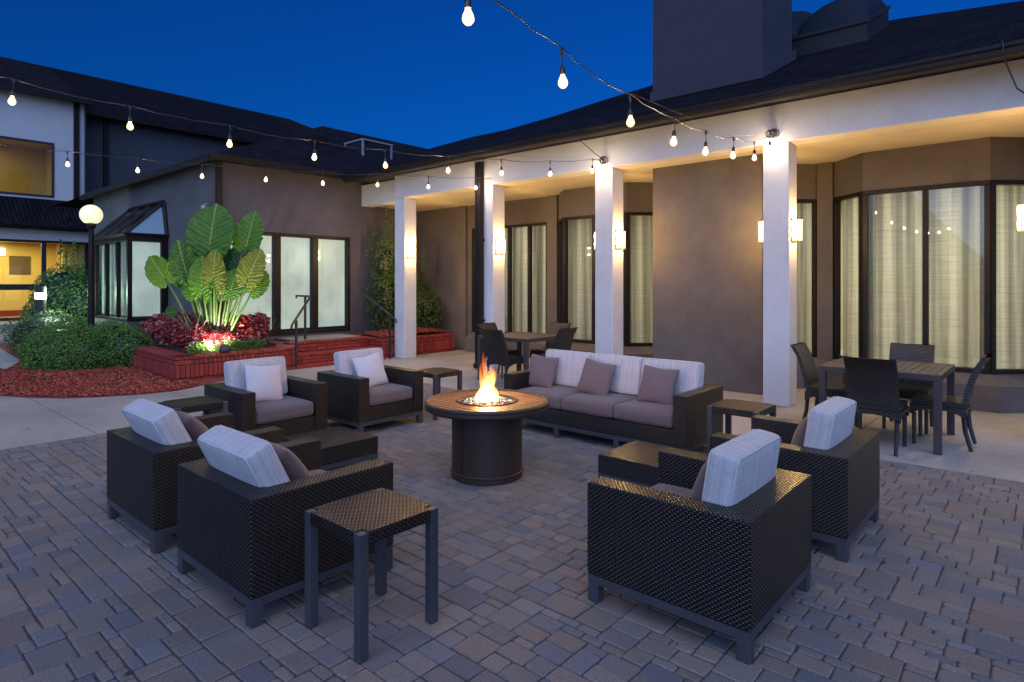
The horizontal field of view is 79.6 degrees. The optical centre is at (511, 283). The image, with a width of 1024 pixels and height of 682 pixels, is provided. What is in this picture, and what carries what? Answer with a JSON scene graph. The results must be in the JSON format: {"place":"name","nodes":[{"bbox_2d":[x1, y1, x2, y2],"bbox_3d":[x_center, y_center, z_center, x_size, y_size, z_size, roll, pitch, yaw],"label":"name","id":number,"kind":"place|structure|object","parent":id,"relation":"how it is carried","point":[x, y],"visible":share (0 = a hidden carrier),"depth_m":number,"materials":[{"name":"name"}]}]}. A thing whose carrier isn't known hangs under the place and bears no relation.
{"place":"outdoors","nodes":[
{"label":"outdoors","id":0,"kind":"place"},
{"bbox_2d":[248,312,344,331],"bbox_3d":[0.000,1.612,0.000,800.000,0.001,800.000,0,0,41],"label":"ground","id":1,"kind":"structure","parent":0,"point":[327,327],"depth_m":22.59,"materials":[{"name":"grey concrete"}]},
{"bbox_2d":[0,57,344,329],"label":"two storey building","id":2,"kind":"structure","parent":1,"relation":"on","point":[36,224],"depth_m":26.73,"materials":[{"name":"grey paint"}]},
{"bbox_2d":[0,136,53,197],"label":"window","id":3,"kind":"structure","parent":2,"relation":"in","point":[4,137],"depth_m":24.29,"materials":[{"name":"glass"}]},
{"bbox_2d":[0,239,87,320],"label":"window","id":4,"kind":"structure","parent":2,"relation":"in","point":[43,243],"depth_m":23.52,"materials":[{"name":"black metal"}]},
{"bbox_2d":[0,0,1022,148],"label":"sky","id":5,"kind":"structure","parent":0,"point":[410,72],"materials":[{"name":"blue"}]},
{"bbox_2d":[0,383,1023,681],"bbox_3d":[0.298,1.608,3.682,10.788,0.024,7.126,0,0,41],"label":"paver patio","id":6,"kind":"structure","parent":0,"point":[544,501],"depth_m":3.11,"materials":[{"name":"grey stone"}]},
{"bbox_2d":[157,396,227,414],"bbox_3d":[-2.865,1.326,5.512,0.440,0.542,0.440,0,0,41],"label":"side table","id":7,"kind":"object","parent":6,"relation":"on","point":[205,404],"visible":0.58,"depth_m":5.45,"materials":[{"name":"black wicker"}]},
{"bbox_2d":[107,398,283,553],"bbox_3d":[-2.172,1.190,4.217,0.875,0.813,0.820,0,0,41],"label":"armchair","id":8,"kind":"object","parent":6,"relation":"on","point":[151,447],"visible":0.65,"depth_m":3.83,"materials":[{"name":"wicker"}]},
{"bbox_2d":[175,411,208,440],"bbox_3d":[-2.149,1.023,4.190,0.348,0.352,0.133,0,33,43],"label":"throw pillow","id":9,"kind":"object","parent":8,"relation":"on","point":[195,428],"visible":0.32,"depth_m":4.05,"materials":[{"name":"beige fabric"}]},
{"bbox_2d":[204,356,326,436],"bbox_3d":[-2.460,1.180,6.154,0.820,0.833,0.875,0,0,41],"label":"armchair","id":10,"kind":"object","parent":6,"relation":"on","point":[300,407],"visible":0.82,"depth_m":6.03,"materials":[{"name":"wicker"}]},
{"bbox_2d":[244,365,282,401],"bbox_3d":[-2.473,0.993,6.126,0.154,0.381,0.377,-26,-23,38],"label":"throw pillow","id":11,"kind":"object","parent":10,"relation":"on","point":[263,383],"visible":0.88,"depth_m":6.07,"materials":[{"name":"fabric"}]},
{"bbox_2d":[177,425,392,628],"bbox_3d":[-1.262,1.190,3.427,0.875,0.813,0.820,0,0,41],"label":"armchair","id":12,"kind":"object","parent":6,"relation":"on","point":[244,503],"visible":0.86,"depth_m":3.06,"materials":[{"name":"wicker"}]},
{"bbox_2d":[269,442,310,480],"bbox_3d":[-1.245,1.023,3.401,0.348,0.352,0.127,0,33,41],"label":"throw pillow","id":13,"kind":"object","parent":12,"relation":"on","point":[294,467],"visible":0.41,"depth_m":3.27,"materials":[{"name":"beige fabric"}]},
{"bbox_2d":[284,426,377,470],"bbox_3d":[-1.569,1.458,5.305,0.580,0.277,0.580,0,0,41],"label":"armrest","id":14,"kind":"object","parent":6,"relation":"on","point":[341,446],"visible":0.56,"depth_m":5.20,"materials":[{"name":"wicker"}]},
{"bbox_2d":[317,348,422,431],"bbox_3d":[-1.616,1.180,7.024,0.820,0.833,0.875,0,0,41],"label":"armchair","id":15,"kind":"object","parent":6,"relation":"on","point":[354,399],"visible":0.85,"depth_m":6.77,"materials":[{"name":"wicker"}]},
{"bbox_2d":[352,352,388,386],"bbox_3d":[-1.616,0.993,7.010,0.156,0.381,0.377,-27,-11,41],"label":"throw pillow","id":16,"kind":"object","parent":15,"relation":"on","point":[371,367],"visible":0.88,"depth_m":6.96,"materials":[{"name":"fabric"}]},
{"bbox_2d":[305,488,437,663],"bbox_3d":[-0.658,1.326,2.887,0.440,0.542,0.440,0,0,41],"label":"side table","id":17,"kind":"object","parent":6,"relation":"on","point":[361,522],"visible":1,"depth_m":2.85,"materials":[{"name":"wicker"}]},
{"bbox_2d":[419,367,461,419],"bbox_3d":[-0.916,1.326,7.487,0.440,0.542,0.440,0,0,41],"label":"side table","id":18,"kind":"object","parent":6,"relation":"on","point":[436,374],"visible":0.5,"depth_m":7.38,"materials":[{"name":"grey metal"}]},
{"bbox_2d":[424,389,548,485],"bbox_3d":[-0.209,1.282,5.145,1.044,0.636,1.044,0,0,41],"label":"fire table","id":19,"kind":"object","parent":6,"relation":"on","point":[486,437],"visible":1,"depth_m":4.89,"materials":[{"name":"black metal"}]},
{"bbox_2d":[504,349,722,450],"bbox_3d":[0.993,1.179,6.449,2.170,0.833,0.820,0,0,41],"label":"sofa","id":20,"kind":"object","parent":6,"relation":"on","point":[618,414],"visible":0.74,"depth_m":6.05,"materials":[{"name":"wicker"}]},
{"bbox_2d":[528,354,558,387],"bbox_3d":[0.335,0.998,6.988,0.367,0.371,0.151,5,-18,35],"label":"throw pillow","id":21,"kind":"object","parent":20,"relation":"on","point":[542,369],"visible":0.93,"depth_m":6.92,"materials":[{"name":"beige fabric"}]},
{"bbox_2d":[576,358,616,395],"bbox_3d":[0.891,0.998,6.499,0.367,0.371,0.134,11,-15,35],"label":"throw pillow","id":22,"kind":"object","parent":20,"relation":"on","point":[596,377],"visible":0.97,"depth_m":6.44,"materials":[{"name":"beige fabric"}]},
{"bbox_2d":[637,365,679,404],"bbox_3d":[1.432,0.998,6.024,0.367,0.371,0.149,5,-18,35],"label":"throw pillow","id":23,"kind":"object","parent":20,"relation":"on","point":[657,385],"visible":0.98,"depth_m":5.96,"materials":[{"name":"beige fabric"}]},
{"bbox_2d":[587,429,810,664],"bbox_3d":[0.975,1.180,3.163,0.820,0.833,0.875,0,0,41],"label":"armchair","id":24,"kind":"object","parent":6,"relation":"on","point":[729,553],"visible":0.99,"depth_m":2.83,"materials":[{"name":"wicker"}]},
{"bbox_2d":[690,461,706,499],"bbox_3d":[1.008,1.013,3.094,0.144,0.352,0.348,26,17,38],"label":"throw pillow","id":25,"kind":"object","parent":24,"relation":"on","point":[697,491],"visible":0.17,"depth_m":2.97,"materials":[{"name":"beige fabric"}]},
{"bbox_2d":[707,399,775,454],"bbox_3d":[2.003,1.326,5.355,0.440,0.542,0.440,0,0,41],"label":"side table","id":26,"kind":"object","parent":6,"relation":"on","point":[728,408],"visible":0.6,"depth_m":5.32,"materials":[{"name":"brown metal"}]},
{"bbox_2d":[710,396,879,562],"bbox_3d":[1.896,1.180,4.105,0.820,0.833,0.875,0,0,41],"label":"armchair","id":27,"kind":"object","parent":6,"relation":"on","point":[836,456],"visible":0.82,"depth_m":3.71,"materials":[{"name":"wicker"}]},
{"bbox_2d":[791,416,807,445],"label":"throw pillow","id":28,"kind":"object","parent":27,"relation":"on","point":[798,438],"visible":0.29,"depth_m":3.91,"materials":[{"name":"beige fabric"}]},
{"bbox_2d":[0,330,1023,482],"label":"concrete path","id":29,"kind":"structure","parent":0,"point":[998,452],"depth_m":7.13,"materials":[{"name":"grey concrete"}]},
{"bbox_2d":[0,342,224,398],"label":"mulch bed","id":30,"kind":"object","parent":29,"relation":"on","point":[17,380],"visible":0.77,"depth_m":9.72,"materials":[{"name":"red wood"}]},
{"bbox_2d":[35,286,45,316],"bbox_3d":[-10.578,0.823,13.792,0.206,1.555,0.206,0,0,41],"label":"bollard light","id":31,"kind":"object","parent":30,"relation":"on","point":[40,298],"visible":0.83,"depth_m":13.71,"materials":[{"name":"black metal"}]},
{"bbox_2d":[0,309,95,354],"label":"azalea shrub","id":32,"kind":"object","parent":30,"relation":"on","point":[31,323],"visible":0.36,"depth_m":13.32,"materials":[{"name":"green plant"}]},
{"bbox_2d":[19,239,103,325],"bbox_3d":[-11.626,0.211,15.954,2.670,2.787,1.725,0,0,41],"label":"tall shrub","id":33,"kind":"object","parent":30,"relation":"on","point":[67,290],"visible":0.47,"depth_m":15.46,"materials":[{"name":"green plant"}]},
{"bbox_2d":[15,319,122,370],"bbox_3d":[-8.523,1.152,11.761,2.340,0.916,1.555,0,0,41],"label":"boxwood shrub","id":34,"kind":"object","parent":30,"relation":"on","point":[71,347],"visible":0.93,"depth_m":11.24,"materials":[{"name":"green plant"}]},
{"bbox_2d":[79,205,102,327],"bbox_3d":[-8.490,0.004,12.397,0.404,3.192,0.404,0,0,41],"label":"globe lamp post","id":35,"kind":"object","parent":30,"relation":"on","point":[90,215],"visible":0.91,"depth_m":12.34,"materials":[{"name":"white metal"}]},
{"bbox_2d":[91,319,156,366],"bbox_3d":[-7.875,1.157,12.241,2.410,0.903,0.908,0,0,41],"label":"boxwood shrub","id":36,"kind":"object","parent":30,"relation":"on","point":[125,340],"visible":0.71,"depth_m":11.59,"materials":[{"name":"green plant"}]},
{"bbox_2d":[122,340,294,380],"bbox_3d":[-5.905,1.397,12.057,3.613,0.406,2.655,0,0,41],"label":"brick planter","id":37,"kind":"object","parent":30,"relation":"on","point":[176,362],"visible":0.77,"depth_m":10.54,"materials":[{"name":"brick"}]},
{"bbox_2d":[179,305,208,342],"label":"fountain grass","id":38,"kind":"object","parent":37,"relation":"on","point":[197,323],"depth_m":10.77,"materials":[{"name":"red plant"}]},
{"bbox_2d":[139,312,270,349],"bbox_3d":[-6.059,0.887,12.205,3.074,0.667,1.821,0,0,41],"label":"coleus bed","id":39,"kind":"object","parent":37,"relation":"on","point":[176,330],"visible":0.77,"depth_m":11.47,"materials":[{"name":"red plant"}]},
{"bbox_2d":[144,203,269,350],"bbox_3d":[-5.477,-0.122,11.304,2.155,2.739,0.768,0,0,3],"label":"elephant ear plant","id":40,"kind":"object","parent":37,"relation":"on","point":[195,267],"visible":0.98,"depth_m":11.16,"materials":[{"name":"green plant"}]},
{"bbox_2d":[219,344,230,352],"bbox_3d":[-4.967,1.116,10.619,0.200,0.148,0.195,0,0,41],"label":"rock","id":41,"kind":"object","parent":37,"relation":"on","point":[224,348],"visible":1,"depth_m":10.55,"materials":[{"name":"grey stone"}]},
{"bbox_2d":[186,337,264,353],"bbox_3d":[-5.086,1.113,10.998,0.295,0.254,1.428,0,0,41],"label":"annual edging","id":42,"kind":"object","parent":37,"relation":"on","point":[235,345],"visible":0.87,"depth_m":10.98,"materials":[{"name":"green plant"}]},
{"bbox_2d":[254,317,281,347],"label":"fountain grass","id":43,"kind":"object","parent":37,"relation":"on","point":[269,332],"depth_m":11.74,"materials":[{"name":"red plant"}]},
{"bbox_2d":[54,126,426,344],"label":"annex building","id":44,"kind":"structure","parent":29,"relation":"on","point":[147,215],"depth_m":13.65,"materials":[{"name":"grey paint"}]},
{"bbox_2d":[94,235,167,320],"bbox_3d":[-8.820,-0.131,14.158,2.400,1.858,0.830,0,0,41],"label":"bay window","id":45,"kind":"structure","parent":44,"relation":"in","point":[127,293],"depth_m":13.60,"materials":[{"name":"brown glass"}]},
{"bbox_2d":[229,232,349,335],"bbox_3d":[-4.773,0.010,13.351,0.115,2.180,2.860,0,0,41],"label":"window","id":46,"kind":"structure","parent":44,"relation":"in","point":[330,259],"depth_m":13.63,"materials":[{"name":"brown glass"}]},
{"bbox_2d":[344,138,392,159],"bbox_3d":[-4.164,-3.730,17.828,0.910,0.660,1.050,0,0,41],"label":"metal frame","id":47,"kind":"object","parent":44,"relation":"on","point":[366,150],"visible":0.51,"depth_m":17.48,"materials":[{"name":"metal"}]},
{"bbox_2d":[274,333,385,369],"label":"brick steps","id":48,"kind":"structure","parent":29,"relation":"on","point":[316,350],"depth_m":12.54,"materials":[{"name":"brick"}]},
{"bbox_2d":[290,295,309,365],"bbox_3d":[-4.155,0.887,12.117,0.315,1.305,1.950,0,0,-17],"label":"handrail","id":49,"kind":"object","parent":48,"relation":"on","point":[295,320],"visible":1,"depth_m":11.48,"materials":[{"name":"black metal"}]},
{"bbox_2d":[357,294,396,358],"bbox_3d":[-2.959,0.917,13.435,1.423,1.366,0.044,0,0,41],"label":"handrail","id":50,"kind":"object","parent":29,"relation":"on","point":[379,306],"visible":0.87,"depth_m":13.36,"materials":[{"name":"black metal"}]},
{"bbox_2d":[351,327,453,357],"bbox_3d":[-2.615,1.318,14.470,1.650,0.564,2.311,0,0,41],"label":"brick planter","id":51,"kind":"object","parent":29,"relation":"on","point":[434,343],"visible":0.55,"depth_m":14.06,"materials":[{"name":"red brick"}]},
{"bbox_2d":[364,206,444,334],"bbox_3d":[-2.558,-0.107,14.726,1.214,3.421,1.934,0,0,41],"label":"climbing shrub","id":52,"kind":"object","parent":51,"relation":"in","point":[385,289],"visible":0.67,"depth_m":14.43,"materials":[{"name":"green plant"}]},
{"bbox_2d":[477,322,519,378],"bbox_3d":[-0.248,1.148,10.667,0.640,0.907,0.460,0,0,41],"label":"dining chair","id":53,"kind":"object","parent":29,"relation":"on","point":[491,326],"visible":0.33,"depth_m":10.63,"materials":[{"name":"wicker"}]},
{"bbox_2d":[480,329,522,385],"bbox_3d":[-0.142,1.148,9.566,0.460,0.907,0.640,0,0,41],"label":"dining chair","id":54,"kind":"object","parent":29,"relation":"on","point":[495,347],"visible":0.84,"depth_m":9.41,"materials":[{"name":"wicker"}]},
{"bbox_2d":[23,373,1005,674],"bbox_3d":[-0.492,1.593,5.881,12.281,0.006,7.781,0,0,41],"label":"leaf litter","id":55,"kind":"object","parent":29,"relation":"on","point":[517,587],"visible":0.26,"depth_m":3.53,"materials":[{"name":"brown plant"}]},
{"bbox_2d":[477,332,556,379],"bbox_3d":[0.175,1.226,10.229,1.060,0.742,1.060,0,0,41],"label":"dining table","id":56,"kind":"object","parent":29,"relation":"on","point":[524,338],"visible":0.72,"depth_m":10.14,"materials":[{"name":"wood"}]},
{"bbox_2d":[530,322,570,357],"bbox_3d":[0.684,1.148,10.749,0.460,0.907,0.640,0,0,41],"label":"dining chair","id":57,"kind":"object","parent":29,"relation":"on","point":[554,327],"visible":0.36,"depth_m":10.90,"materials":[{"name":"wicker"}]},
{"bbox_2d":[531,327,577,356],"bbox_3d":[0.676,1.148,9.789,0.640,0.907,0.460,0,0,41],"label":"dining chair","id":58,"kind":"object","parent":29,"relation":"on","point":[563,339],"visible":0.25,"depth_m":9.62,"materials":[{"name":"wicker"}]},
{"bbox_2d":[342,0,1023,412],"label":"porch building","id":59,"kind":"structure","parent":29,"relation":"on","point":[862,100],"depth_m":9.29,"materials":[{"name":"white paint"}]},
{"bbox_2d":[0,143,484,189],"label":"string light","id":60,"kind":"object","parent":59,"relation":"hanging from","point":[67,164],"visible":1,"depth_m":9.78,"materials":[{"name":"black plastic"}]},
{"bbox_2d":[0,71,602,175],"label":"string light","id":61,"kind":"object","parent":59,"relation":"hanging from","point":[11,100],"visible":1,"depth_m":6.45,"materials":[{"name":"white glass"}]},
{"bbox_2d":[407,244,415,257],"bbox_3d":[-2.134,-0.700,13.175,0.116,0.300,0.200,0,0,41],"label":"wall sconce","id":62,"kind":"object","parent":59,"relation":"attached to","point":[411,250],"depth_m":13.13,"materials":[{"name":"white glass"}]},
{"bbox_2d":[496,238,504,253],"bbox_3d":[-0.195,-0.700,11.473,0.116,0.300,0.200,0,0,41],"label":"wall sconce","id":63,"kind":"object","parent":59,"relation":"attached to","point":[500,245],"depth_m":11.41,"materials":[{"name":"white glass"}]},
{"bbox_2d":[472,222,546,332],"bbox_3d":[-0.065,-0.085,13.941,2.300,2.470,0.100,0,0,41],"label":"window","id":64,"kind":"structure","parent":59,"relation":"in","point":[529,226],"depth_m":13.87,"materials":[{"name":"brown metal"}]},
{"bbox_2d":[505,225,545,332],"bbox_3d":[0.021,-0.120,14.040,2.300,2.500,0.058,0,0,41],"label":"curtain","id":65,"kind":"object","parent":59,"relation":"hanging from","point":[519,279],"visible":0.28,"depth_m":13.79,"materials":[{"name":"white fabric"}]},
{"bbox_2d":[558,218,562,322],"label":"window","id":66,"kind":"structure","parent":59,"relation":"in","point":[560,223],"depth_m":12.92,"materials":[{"name":"brown metal"}]},
{"bbox_2d":[563,212,625,345],"bbox_3d":[1.588,-0.085,11.823,1.440,2.470,0.100,0,0,41],"label":"window","id":67,"kind":"structure","parent":59,"relation":"in","point":[565,219],"depth_m":11.80,"materials":[{"name":"brown metal"}]},
{"bbox_2d":[568,216,630,342],"bbox_3d":[1.673,-0.120,11.920,1.440,2.500,0.052,0,0,41],"label":"curtain","id":68,"kind":"object","parent":59,"relation":"hanging from","point":[580,274],"visible":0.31,"depth_m":12.21,"materials":[{"name":"white fabric"}]},
{"bbox_2d":[599,156,607,163],"bbox_3d":[1.446,-1.960,9.737,0.171,0.111,0.071,0,0,41],"label":"cable hook","id":69,"kind":"object","parent":59,"relation":"attached to","point":[602,162],"visible":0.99,"depth_m":9.72,"materials":[{"name":"grey metal"}]},
{"bbox_2d":[615,230,625,248],"bbox_3d":[1.743,-0.700,9.770,0.116,0.300,0.200,0,0,41],"label":"wall sconce","id":70,"kind":"object","parent":59,"relation":"attached to","point":[620,239],"depth_m":9.72,"materials":[{"name":"white glass"}]},
{"bbox_2d":[626,212,652,345],"bbox_3d":[2.460,-0.085,11.378,0.707,2.470,0.100,0,0,-4],"label":"window","id":71,"kind":"structure","parent":59,"relation":"in","point":[628,214],"depth_m":11.31,"materials":[{"name":"brown metal"}]},
{"bbox_2d":[631,216,652,342],"bbox_3d":[2.452,-0.120,11.502,0.707,2.500,0.055,0,0,-3],"label":"curtain","id":72,"kind":"object","parent":59,"relation":"hanging from","point":[641,279],"visible":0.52,"depth_m":11.51,"materials":[{"name":"white fabric"}]},
{"bbox_2d":[758,221,762,242],"bbox_3d":[3.395,-0.700,8.318,0.116,0.300,0.200,0,0,41],"label":"wall sconce","id":73,"kind":"object","parent":59,"relation":"attached to","point":[760,231],"depth_m":8.26,"materials":[{"name":"white glass"}]},
{"bbox_2d":[765,129,778,137],"bbox_3d":[3.400,-1.960,8.022,0.171,0.111,0.071,0,0,41],"label":"cable hook","id":74,"kind":"object","parent":59,"relation":"attached to","point":[773,130],"visible":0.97,"depth_m":8.02,"materials":[{"name":"grey metal"}]},
{"bbox_2d":[462,0,772,160],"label":"string light","id":75,"kind":"object","parent":74,"relation":"hanging from","point":[468,18],"visible":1,"depth_m":4.06,"materials":[{"name":"white glass"}]},
{"bbox_2d":[791,218,802,241],"bbox_3d":[3.734,-0.700,8.021,0.116,0.300,0.200,0,0,41],"label":"wall sconce","id":76,"kind":"object","parent":59,"relation":"attached to","point":[797,230],"depth_m":7.97,"materials":[{"name":"white glass"}]},
{"bbox_2d":[797,203,811,352],"bbox_3d":[4.434,-0.120,9.772,0.707,2.500,0.063,0,0,-5],"label":"curtain","id":77,"kind":"object","parent":59,"relation":"hanging from","point":[804,287],"visible":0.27,"depth_m":9.78,"materials":[{"name":"white fabric"}]},
{"bbox_2d":[797,199,816,356],"bbox_3d":[4.443,-0.085,9.635,0.707,2.470,0.100,0,0,-4],"label":"window","id":78,"kind":"structure","parent":59,"relation":"in","point":[812,201],"depth_m":9.62,"materials":[{"name":"brown metal"}]},
{"bbox_2d":[833,191,861,358],"bbox_3d":[5.016,-0.085,9.132,0.100,2.470,0.707,0,0,-4],"label":"window","id":79,"kind":"structure","parent":59,"relation":"in","point":[837,200],"depth_m":9.42,"materials":[{"name":"brown metal"}]},
{"bbox_2d":[843,195,872,358],"bbox_3d":[5.146,-0.120,9.140,0.048,2.500,0.707,0,0,-4],"label":"curtain","id":80,"kind":"object","parent":59,"relation":"hanging from","point":[850,277],"visible":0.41,"depth_m":9.29,"materials":[{"name":"white fabric"}]},
{"bbox_2d":[869,186,983,367],"bbox_3d":[5.658,-0.120,8.423,1.444,2.500,0.081,0,0,41],"label":"curtain","id":81,"kind":"object","parent":59,"relation":"hanging from","point":[954,270],"visible":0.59,"depth_m":8.38,"materials":[{"name":"white fabric"}]},
{"bbox_2d":[862,180,990,373],"bbox_3d":[5.571,-0.085,8.323,1.444,2.470,0.100,0,0,41],"label":"window","id":82,"kind":"structure","parent":59,"relation":"in","point":[986,183],"depth_m":8.26,"materials":[{"name":"brown metal"}]},
{"bbox_2d":[979,185,1023,368],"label":"curtain","id":83,"kind":"object","parent":59,"relation":"hanging from","point":[1009,296],"visible":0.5,"depth_m":8.01,"materials":[{"name":"white fabric"}]},
{"bbox_2d":[990,180,1023,373],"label":"window","id":84,"kind":"structure","parent":59,"relation":"in","point":[993,184],"depth_m":7.81,"materials":[{"name":"brown metal"}]},
{"bbox_2d":[1001,40,1023,93],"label":"power cord","id":85,"kind":"object","parent":59,"relation":"hanging from","point":[1017,88],"visible":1,"depth_m":6.22,"materials":[{"name":"black rubber"}]},
{"bbox_2d":[1017,203,1023,231],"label":"wall sconce","id":86,"kind":"object","parent":59,"relation":"attached to","point":[1020,217],"depth_m":6.49,"materials":[{"name":"white glass"}]},
{"bbox_2d":[790,342,857,425],"bbox_3d":[3.515,1.148,6.921,0.640,0.907,0.460,0,0,41],"label":"dining chair","id":87,"kind":"object","parent":29,"relation":"on","point":[802,352],"visible":0.65,"depth_m":6.89,"materials":[{"name":"wicker"}]},
{"bbox_2d":[843,356,908,456],"bbox_3d":[3.522,1.148,5.948,0.460,0.907,0.640,0,0,41],"label":"dining chair","id":88,"kind":"object","parent":29,"relation":"on","point":[872,386],"visible":0.81,"depth_m":5.79,"materials":[{"name":"wicker"}]},
{"bbox_2d":[819,357,954,454],"bbox_3d":[3.947,1.226,6.462,1.060,0.742,1.060,0,0,41],"label":"dining table","id":89,"kind":"object","parent":29,"relation":"on","point":[937,374],"visible":0.6,"depth_m":6.25,"materials":[{"name":"metal"}]},
{"bbox_2d":[882,343,934,433],"bbox_3d":[4.435,1.148,6.868,0.460,0.907,0.640,0,0,40],"label":"dining chair","id":90,"kind":"object","parent":29,"relation":"on","point":[909,389],"visible":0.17,"depth_m":6.93,"materials":[{"name":"wicker"}]},
{"bbox_2d":[909,354,991,451],"bbox_3d":[4.364,1.148,6.109,0.640,0.907,0.460,0,0,41],"label":"dining chair","id":91,"kind":"object","parent":29,"relation":"on","point":[956,405],"visible":0.98,"depth_m":6.02,"materials":[{"name":"wicker"}]},
{"bbox_2d":[598,440,699,487],"bbox_3d":[1.073,1.458,4.781,0.580,0.277,0.580,0,0,41],"label":"side table","id":92,"kind":"object","parent":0,"point":[635,462],"visible":0.48,"depth_m":4.66,"materials":[{"name":"wicker"}]}
]}

